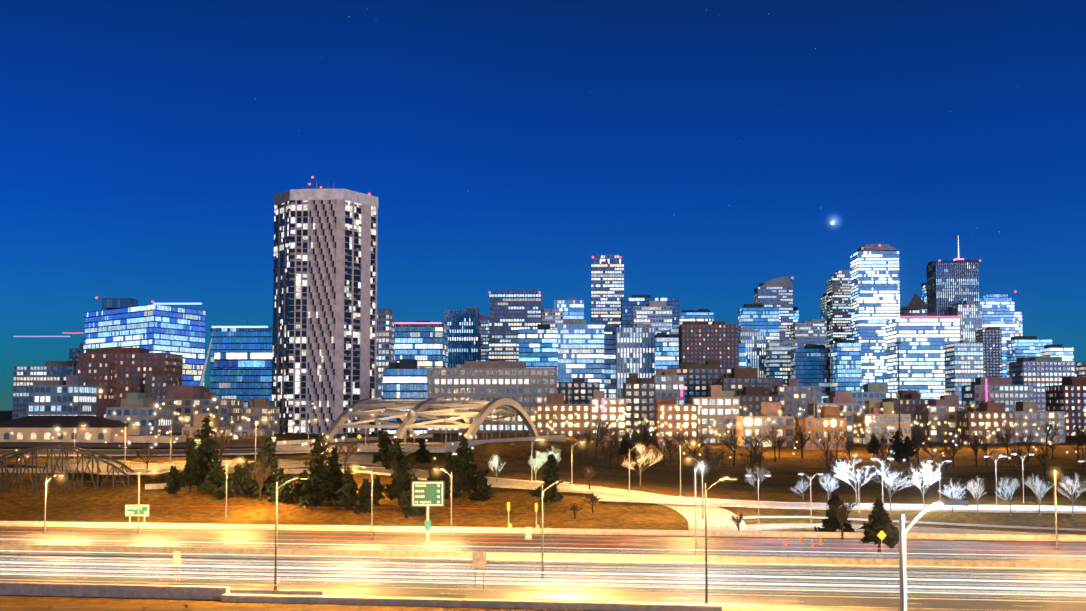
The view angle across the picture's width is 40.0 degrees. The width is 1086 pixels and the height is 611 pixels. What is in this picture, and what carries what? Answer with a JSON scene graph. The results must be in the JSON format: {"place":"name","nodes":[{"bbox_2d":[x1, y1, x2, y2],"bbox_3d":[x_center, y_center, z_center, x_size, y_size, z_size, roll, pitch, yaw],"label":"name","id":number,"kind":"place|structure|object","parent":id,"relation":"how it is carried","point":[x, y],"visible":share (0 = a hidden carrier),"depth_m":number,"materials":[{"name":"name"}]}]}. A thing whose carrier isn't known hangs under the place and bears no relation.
{"place":"outdoors","nodes":[
{"label":"outdoors","id":0,"kind":"place"},
{"bbox_2d":[0,411,1085,610],"bbox_3d":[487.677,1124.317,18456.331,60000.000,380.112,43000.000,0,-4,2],"label":"ground","id":1,"kind":"structure","parent":0,"point":[89,502],"depth_m":291.26,"materials":[{"name":"brown plant"}]},
{"bbox_2d":[12,361,77,419],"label":"building","id":2,"kind":"structure","parent":1,"relation":"on","point":[24,377],"depth_m":1155.81,"materials":[{"name":"grey glass"}]},
{"bbox_2d":[28,368,96,415],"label":"low apartment buildings","id":3,"kind":"structure","parent":1,"relation":"on","point":[52,397],"depth_m":701.37,"materials":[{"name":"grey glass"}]},
{"bbox_2d":[0,446,138,490],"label":"truss bridge","id":4,"kind":"structure","parent":1,"relation":"on","point":[20,453],"depth_m":289.41,"materials":[{"name":"paint"}]},
{"bbox_2d":[0,415,185,442],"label":"low building","id":5,"kind":"structure","parent":1,"relation":"on","point":[34,428],"depth_m":430.30,"materials":[{"name":"beige stone"}]},
{"bbox_2d":[76,362,114,417],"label":"brick building","id":6,"kind":"structure","parent":1,"relation":"on","point":[100,375],"depth_m":771.94,"materials":[{"name":"brown brick"}]},
{"bbox_2d":[78,338,182,406],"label":"brick apartments","id":7,"kind":"structure","parent":1,"relation":"on","point":[134,367],"depth_m":781.94,"materials":[{"name":"brown brick"}]},
{"bbox_2d":[125,505,149,527],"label":"highway sign","id":8,"kind":"object","parent":1,"relation":"on","point":[131,510],"visible":0.79,"depth_m":253.18,"materials":[{"name":"metal"}]},
{"bbox_2d":[106,393,172,434],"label":"low apartment buildings","id":9,"kind":"structure","parent":1,"relation":"on","point":[140,409],"depth_m":559.16,"materials":[{"name":"brown concrete"}]},
{"bbox_2d":[83,304,205,386],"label":"glass office building","id":10,"kind":"structure","parent":1,"relation":"on","point":[152,328],"depth_m":1042.64,"materials":[{"name":"blue glass"}]},
{"bbox_2d":[102,298,137,309],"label":"rooftop penthouse","id":11,"kind":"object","parent":10,"relation":"on","point":[111,303],"visible":0.81,"depth_m":1047.29,"materials":[{"name":"blue glass"}]},
{"bbox_2d":[145,368,177,406],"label":"building","id":12,"kind":"structure","parent":1,"relation":"on","point":[157,383],"depth_m":770.75,"materials":[{"name":"brown brick"}]},
{"bbox_2d":[0,463,355,473],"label":"boulevard retaining wall","id":13,"kind":"structure","parent":1,"relation":"on","point":[286,471],"depth_m":301.10,"materials":[{"name":"concrete"}]},
{"bbox_2d":[156,385,243,432],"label":"low apartment buildings","id":14,"kind":"structure","parent":1,"relation":"on","point":[186,398],"depth_m":598.88,"materials":[{"name":"brown brick"}]},
{"bbox_2d":[182,413,230,436],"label":"low apartment buildings","id":15,"kind":"structure","parent":1,"relation":"on","point":[192,431],"depth_m":520.49,"materials":[{"name":"brown brick"}]},
{"bbox_2d":[0,442,413,446],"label":"elevated roadway","id":16,"kind":"structure","parent":1,"relation":"on","point":[93,445],"depth_m":411.56,"materials":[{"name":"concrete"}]},
{"bbox_2d":[3,452,412,474],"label":"boulevard","id":17,"kind":"object","parent":1,"relation":"on","point":[360,458],"visible":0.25,"depth_m":306.60,"materials":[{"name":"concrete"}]},
{"bbox_2d":[0,443,440,455],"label":"elevated roadway","id":18,"kind":"structure","parent":1,"relation":"on","point":[43,452],"depth_m":394.00,"materials":[{"name":"concrete"}]},
{"bbox_2d":[198,337,271,391],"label":"footbridge mast","id":19,"kind":"object","parent":1,"relation":"on","point":[203,372],"visible":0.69,"depth_m":860.58,"materials":[{"name":"paint"}]},
{"bbox_2d":[210,330,272,406],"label":"glass office building","id":20,"kind":"structure","parent":1,"relation":"on","point":[242,341],"depth_m":900.78,"materials":[{"name":"blue glass"}]},
{"bbox_2d":[210,327,272,331],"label":"building roof","id":21,"kind":"structure","parent":20,"relation":"attached to","point":[269,329],"depth_m":900.55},
{"bbox_2d":[214,352,272,368],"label":"window band","id":22,"kind":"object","parent":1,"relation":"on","point":[256,359],"visible":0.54,"depth_m":881.10,"materials":[{"name":"blue"}]},
{"bbox_2d":[233,416,273,435],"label":"low apartment buildings","id":23,"kind":"structure","parent":1,"relation":"on","point":[247,427],"depth_m":539.46,"materials":[{"name":"brown concrete"}]},
{"bbox_2d":[244,398,279,433],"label":"low apartment buildings","id":24,"kind":"structure","parent":1,"relation":"on","point":[259,408],"depth_m":630.89,"materials":[{"name":"brown concrete"}]},
{"bbox_2d":[273,477,308,589],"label":"street lamp","id":25,"kind":"object","parent":1,"relation":"on","point":[275,579],"visible":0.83,"depth_m":165.25,"materials":[{"name":"metal"}]},
{"bbox_2d":[271,182,377,433],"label":"residential tower","id":26,"kind":"structure","parent":1,"relation":"on","point":[325,284],"depth_m":754.80,"materials":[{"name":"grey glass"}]},
{"bbox_2d":[376,308,393,429],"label":"narrow building","id":27,"kind":"structure","parent":1,"relation":"on","point":[385,336],"depth_m":1000.10,"materials":[{"name":"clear glass"}]},
{"bbox_2d":[383,349,426,433],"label":"office building","id":28,"kind":"structure","parent":1,"relation":"on","point":[404,379],"depth_m":797.42,"materials":[{"name":"blue glass"}]},
{"bbox_2d":[276,398,565,452],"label":"steel bridge arches","id":29,"kind":"structure","parent":1,"relation":"on","point":[482,410],"depth_m":433.93,"materials":[{"name":"metal"}]},
{"bbox_2d":[394,321,447,367],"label":"glass office building","id":30,"kind":"structure","parent":1,"relation":"on","point":[427,347],"depth_m":1049.57,"materials":[{"name":"blue glass"}]},
{"bbox_2d":[394,323,449,330],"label":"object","id":31,"kind":"structure","parent":30,"relation":"attached to","point":[447,327],"depth_m":1046.54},
{"bbox_2d":[412,481,443,548],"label":"highway sign","id":32,"kind":"object","parent":1,"relation":"on","point":[427,494],"depth_m":215.29,"materials":[{"name":"paint"}]},
{"bbox_2d":[444,307,480,367],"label":"building","id":33,"kind":"structure","parent":1,"relation":"on","point":[464,338],"depth_m":1500.36,"materials":[{"name":"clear glass"}]},
{"bbox_2d":[481,315,488,360],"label":"downtown building","id":34,"kind":"structure","parent":1,"relation":"on","point":[484,339],"depth_m":1599.80,"materials":[{"name":"blue glass"}]},
{"bbox_2d":[427,361,556,432],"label":"long office building","id":35,"kind":"structure","parent":1,"relation":"on","point":[524,387],"depth_m":695.96,"materials":[{"name":"grey glass"}]},
{"bbox_2d":[125,434,885,590],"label":"roadside furniture","id":36,"kind":"object","parent":1,"relation":"on","point":[479,559],"visible":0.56,"depth_m":172.91,"materials":[{"name":"metal"}]},
{"bbox_2d":[489,294,541,360],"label":"office building","id":37,"kind":"structure","parent":1,"relation":"on","point":[510,315],"depth_m":1399.75,"materials":[{"name":"grey glass"}]},
{"bbox_2d":[325,466,747,530],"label":"loop ramp","id":38,"kind":"structure","parent":1,"relation":"on","point":[714,513],"depth_m":279.31,"materials":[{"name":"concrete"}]},
{"bbox_2d":[519,324,557,381],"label":"downtown building","id":39,"kind":"structure","parent":1,"relation":"on","point":[538,347],"depth_m":1247.31,"materials":[{"name":"blue glass"}]},
{"bbox_2d":[163,415,916,552],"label":"pine trees","id":40,"kind":"object","parent":1,"relation":"on","point":[334,484],"visible":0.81,"depth_m":273.71,"materials":[{"name":"green plant"}]},
{"bbox_2d":[542,309,562,328],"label":"building","id":41,"kind":"structure","parent":1,"relation":"on","point":[553,318],"depth_m":1479.12,"materials":[{"name":"grey glass"}]},
{"bbox_2d":[95,176,1015,327],"bbox_3d":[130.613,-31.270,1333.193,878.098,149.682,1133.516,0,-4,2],"label":"roof beacons","id":42,"kind":"object","parent":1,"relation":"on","point":[539,292],"visible":0.9,"depth_m":1045.01,"materials":[{"name":"red"}]},
{"bbox_2d":[540,481,570,578],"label":"street lamp","id":43,"kind":"object","parent":1,"relation":"on","point":[542,561],"visible":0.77,"depth_m":177.58,"materials":[{"name":"metal"}]},
{"bbox_2d":[536,389,589,437],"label":"building","id":44,"kind":"structure","parent":1,"relation":"on","point":[556,411],"depth_m":604.40,"materials":[{"name":"beige concrete"}]},
{"bbox_2d":[554,297,583,323],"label":"building","id":45,"kind":"structure","parent":1,"relation":"on","point":[569,307],"depth_m":1519.49,"materials":[{"name":"blue glass"}]},
{"bbox_2d":[557,378,599,403],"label":"building","id":46,"kind":"structure","parent":1,"relation":"on","point":[581,390],"depth_m":754.68,"materials":[{"name":"grey concrete"}]},
{"bbox_2d":[590,391,625,440],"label":"building","id":47,"kind":"structure","parent":1,"relation":"on","point":[614,410],"depth_m":633.91,"materials":[{"name":"brown concrete"}]},
{"bbox_2d":[135,413,1085,539],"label":"bare trees","id":48,"kind":"object","parent":1,"relation":"on","point":[611,450],"visible":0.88,"depth_m":406.90,"materials":[{"name":"brown plant"}]},
{"bbox_2d":[616,324,654,397],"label":"office building","id":49,"kind":"structure","parent":1,"relation":"on","point":[634,345],"depth_m":1144.81,"materials":[{"name":"grey glass"}]},
{"bbox_2d":[623,361,655,438],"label":"building","id":50,"kind":"structure","parent":1,"relation":"on","point":[639,394],"depth_m":693.64,"materials":[{"name":"brown concrete"}]},
{"bbox_2d":[621,295,679,328],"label":"office building","id":51,"kind":"structure","parent":1,"relation":"on","point":[627,304],"depth_m":1547.54,"materials":[{"name":"blue glass"}]},
{"bbox_2d":[632,301,671,334],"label":"white building","id":52,"kind":"structure","parent":1,"relation":"on","point":[657,315],"depth_m":1396.62,"materials":[{"name":"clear glass"}]},
{"bbox_2d":[655,333,678,374],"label":"downtown building","id":53,"kind":"structure","parent":1,"relation":"on","point":[667,351],"depth_m":1294.14,"materials":[{"name":"blue glass"}]},
{"bbox_2d":[652,369,683,403],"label":"building","id":54,"kind":"structure","parent":1,"relation":"on","point":[668,382],"depth_m":773.62,"materials":[{"name":"grey concrete"}]},
{"bbox_2d":[655,397,697,444],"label":"building","id":55,"kind":"structure","parent":1,"relation":"on","point":[673,417],"depth_m":593.16,"materials":[{"name":"brown brick"}]},
{"bbox_2d":[680,309,713,324],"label":"downtown building","id":56,"kind":"structure","parent":1,"relation":"on","point":[699,315],"depth_m":1895.33,"materials":[{"name":"blue glass"}]},
{"bbox_2d":[668,360,731,403],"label":"brown building","id":57,"kind":"structure","parent":1,"relation":"on","point":[699,380],"depth_m":843.19,"materials":[{"name":"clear glass"}]},
{"bbox_2d":[678,321,738,367],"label":"brick tower","id":58,"kind":"structure","parent":1,"relation":"on","point":[701,342],"depth_m":1093.99,"materials":[{"name":"brown brick"}]},
{"bbox_2d":[688,385,739,442],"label":"building","id":59,"kind":"structure","parent":1,"relation":"on","point":[717,404],"depth_m":612.75,"materials":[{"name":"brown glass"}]},
{"bbox_2d":[704,477,737,603],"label":"street lamp","id":60,"kind":"object","parent":1,"relation":"on","point":[706,567],"visible":0.92,"depth_m":152.66,"materials":[{"name":"metal"}]},
{"bbox_2d":[739,341,745,367],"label":"downtown building","id":61,"kind":"structure","parent":1,"relation":"on","point":[742,355],"depth_m":1292.16,"materials":[{"name":"blue glass"}]},
{"bbox_2d":[718,368,782,394],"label":"brown building","id":62,"kind":"structure","parent":1,"relation":"on","point":[737,379],"depth_m":792.60,"materials":[{"name":"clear glass"}]},
{"bbox_2d":[739,327,765,377],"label":"white building","id":63,"kind":"structure","parent":1,"relation":"on","point":[754,340],"depth_m":1491.44,"materials":[{"name":"clear glass"}]},
{"bbox_2d":[734,387,779,415],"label":"building","id":64,"kind":"structure","parent":1,"relation":"on","point":[752,399],"depth_m":692.28,"materials":[{"name":"brown brick"}]},
{"bbox_2d":[738,304,779,342],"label":"blue building","id":65,"kind":"structure","parent":1,"relation":"on","point":[759,317],"depth_m":1643.32,"materials":[{"name":"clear glass"}]},
{"bbox_2d":[736,402,794,446],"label":"building","id":66,"kind":"structure","parent":1,"relation":"on","point":[754,424],"depth_m":552.34,"materials":[{"name":"brown brick"}]},
{"bbox_2d":[754,283,792,341],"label":"grey building","id":67,"kind":"structure","parent":1,"relation":"on","point":[781,297],"depth_m":1893.84,"materials":[{"name":"clear glass"}]},
{"bbox_2d":[766,340,797,385],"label":"building","id":68,"kind":"structure","parent":1,"relation":"on","point":[778,359],"depth_m":1440.55,"materials":[{"name":"grey glass"}]},
{"bbox_2d":[488,443,1085,516],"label":"bare trees","id":69,"kind":"object","parent":1,"relation":"on","point":[976,488],"visible":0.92,"depth_m":269.94,"materials":[{"name":"white plant"}]},
{"bbox_2d":[772,378,821,433],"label":"building","id":70,"kind":"structure","parent":1,"relation":"on","point":[794,397],"depth_m":751.48,"materials":[{"name":"grey concrete"}]},
{"bbox_2d":[790,319,826,347],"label":"white building","id":71,"kind":"structure","parent":1,"relation":"on","point":[803,333],"depth_m":1690.62,"materials":[{"name":"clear glass"}]},
{"bbox_2d":[791,344,830,402],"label":"dark building","id":72,"kind":"structure","parent":1,"relation":"on","point":[810,364],"depth_m":1389.42,"materials":[{"name":"blue glass"}]},
{"bbox_2d":[795,402,845,449],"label":"building","id":73,"kind":"structure","parent":1,"relation":"on","point":[830,417],"depth_m":531.88,"materials":[{"name":"brown brick"}]},
{"bbox_2d":[820,293,826,340],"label":"downtown building","id":74,"kind":"structure","parent":1,"relation":"on","point":[823,299],"depth_m":2093.06,"materials":[{"name":"grey glass"}]},
{"bbox_2d":[808,391,859,441],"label":"building","id":75,"kind":"structure","parent":1,"relation":"on","point":[841,400],"depth_m":641.53,"materials":[{"name":"brown brick"}]},
{"bbox_2d":[826,278,851,381],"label":"tower building","id":76,"kind":"structure","parent":1,"relation":"on","point":[838,308],"depth_m":1991.63,"materials":[{"name":"black glass"}]},
{"bbox_2d":[831,339,861,391],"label":"downtown building","id":77,"kind":"structure","parent":1,"relation":"on","point":[846,370],"depth_m":1339.12,"materials":[{"name":"blue glass"}]},
{"bbox_2d":[851,378,896,413],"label":"building","id":78,"kind":"structure","parent":1,"relation":"on","point":[875,392],"depth_m":810.22,"materials":[{"name":"grey concrete"}]},
{"bbox_2d":[850,248,899,391],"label":"skyscraper","id":79,"kind":"structure","parent":1,"relation":"on","point":[875,295],"depth_m":1791.08,"materials":[{"name":"blue glass"}]},
{"bbox_2d":[853,401,910,443],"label":"building","id":80,"kind":"structure","parent":1,"relation":"on","point":[874,417],"depth_m":590.99,"materials":[{"name":"brown concrete"}]},
{"bbox_2d":[882,385,930,438],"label":"building","id":81,"kind":"structure","parent":1,"relation":"on","point":[910,400],"depth_m":690.30,"materials":[{"name":"brown brick"}]},
{"bbox_2d":[900,307,926,315],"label":"pyramid building","id":82,"kind":"structure","parent":1,"relation":"on","point":[904,311],"depth_m":1888.36,"materials":[{"name":"grey glass"}]},
{"bbox_2d":[886,318,959,398],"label":"office building","id":83,"kind":"structure","parent":1,"relation":"on","point":[923,341],"depth_m":1487.36,"materials":[{"name":"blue glass"}]},
{"bbox_2d":[899,500,967,610],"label":"street lamp","id":84,"kind":"object","parent":1,"relation":"on","point":[903,529],"visible":1,"depth_m":59.16,"materials":[{"name":"metal"}]},
{"bbox_2d":[916,395,974,441],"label":"building","id":85,"kind":"structure","parent":1,"relation":"on","point":[943,409],"depth_m":630.15,"materials":[{"name":"brown concrete"}]},
{"bbox_2d":[926,260,979,315],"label":"skyscraper","id":86,"kind":"structure","parent":1,"relation":"on","point":[951,283],"depth_m":1740.18,"materials":[{"name":"blue glass"}]},
{"bbox_2d":[760,237,963,308],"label":"rooftop crowns","id":87,"kind":"object","parent":86,"relation":"on","point":[917,302],"visible":0.69,"depth_m":1893.58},
{"bbox_2d":[944,340,983,405],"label":"downtown building","id":88,"kind":"structure","parent":1,"relation":"on","point":[963,359],"depth_m":1286.87,"materials":[{"name":"blue glass"}]},
{"bbox_2d":[951,300,982,342],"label":"building","id":89,"kind":"structure","parent":1,"relation":"on","point":[969,312],"depth_m":1706.69,"materials":[{"name":"glass"}]},
{"bbox_2d":[956,403,1015,442],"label":"building","id":90,"kind":"structure","parent":1,"relation":"on","point":[990,416],"depth_m":609.68,"materials":[{"name":"brown brick"}]},
{"bbox_2d":[975,327,1002,376],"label":"brown building","id":91,"kind":"structure","parent":1,"relation":"on","point":[990,338],"depth_m":1584.47,"materials":[{"name":"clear glass"}]},
{"bbox_2d":[980,301,1014,376],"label":"blue building","id":92,"kind":"structure","parent":1,"relation":"on","point":[1001,314],"depth_m":1835.13,"materials":[{"name":"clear glass"}]},
{"bbox_2d":[962,377,1033,410],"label":"cream building","id":93,"kind":"structure","parent":1,"relation":"on","point":[1005,391],"depth_m":887.75,"materials":[{"name":"beige concrete"}]},
{"bbox_2d":[1006,336,1051,376],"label":"blue building","id":94,"kind":"structure","parent":1,"relation":"on","point":[1023,346],"depth_m":1683.22,"materials":[{"name":"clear glass"}]},
{"bbox_2d":[1010,394,1064,441],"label":"building","id":95,"kind":"structure","parent":1,"relation":"on","point":[1035,416],"depth_m":628.81,"materials":[{"name":"grey concrete"}]},
{"bbox_2d":[1009,357,1074,410],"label":"building","id":96,"kind":"structure","parent":1,"relation":"on","point":[1040,374],"depth_m":1085.99,"materials":[{"name":"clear glass"}]},
{"bbox_2d":[1040,338,1073,360],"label":"downtown building","id":97,"kind":"structure","parent":1,"relation":"on","point":[1058,350],"depth_m":1582.62,"materials":[{"name":"blue glass"}]},
{"bbox_2d":[1046,377,1085,435],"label":"brick building","id":98,"kind":"structure","parent":1,"relation":"on","point":[1068,396],"depth_m":787.56,"materials":[{"name":"brown brick"}]},
{"bbox_2d":[0,526,1085,610],"bbox_3d":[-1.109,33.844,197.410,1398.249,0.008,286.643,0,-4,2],"label":"motorway road","id":99,"kind":"structure","parent":0,"point":[512,542],"depth_m":187.18,"materials":[{"name":"grey asphalt"}]},
{"bbox_2d":[0,521,1085,610],"bbox_3d":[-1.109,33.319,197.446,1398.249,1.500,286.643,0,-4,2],"label":"motorway barriers","id":100,"kind":"object","parent":99,"relation":"on","point":[224,593],"visible":0.83,"depth_m":193.48,"materials":[{"name":"concrete"}]},
{"bbox_2d":[0,525,1085,601],"bbox_3d":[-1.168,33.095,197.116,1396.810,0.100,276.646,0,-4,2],"label":"light trails","id":101,"kind":"object","parent":99,"relation":"on","point":[605,580],"visible":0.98,"depth_m":176.53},
{"bbox_2d":[704,523,1073,534],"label":"road ramp","id":102,"kind":"structure","parent":99,"relation":"on","point":[782,527],"depth_m":245.62,"materials":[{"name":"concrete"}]},
{"bbox_2d":[0,0,1085,410],"label":"sky","id":103,"kind":"structure","parent":0,"point":[710,147],"materials":[{"name":"blue"}]},
{"bbox_2d":[11,20,1085,460],"bbox_3d":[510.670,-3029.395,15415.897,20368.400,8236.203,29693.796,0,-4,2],"label":"city lights","id":104,"kind":"object","parent":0,"point":[471,436],"visible":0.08,"depth_m":558.18},
{"bbox_2d":[558,309,615,397],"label":"building","id":105,"kind":"structure","parent":0,"point":[580,348],"depth_m":1196.61,"materials":[{"name":"blue glass"}]},
{"bbox_2d":[591,258,623,334],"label":"skyscraper","id":106,"kind":"structure","parent":0,"point":[607,287],"depth_m":1699.98,"materials":[{"name":"glass"}]},
{"bbox_2d":[594,493,1085,513],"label":"park street","id":107,"kind":"structure","parent":0,"point":[894,506],"depth_m":274.25,"materials":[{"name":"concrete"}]},
{"bbox_2d":[718,516,1085,530],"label":"park path","id":108,"kind":"structure","parent":0,"point":[962,524],"depth_m":252.97,"materials":[{"name":"concrete"}]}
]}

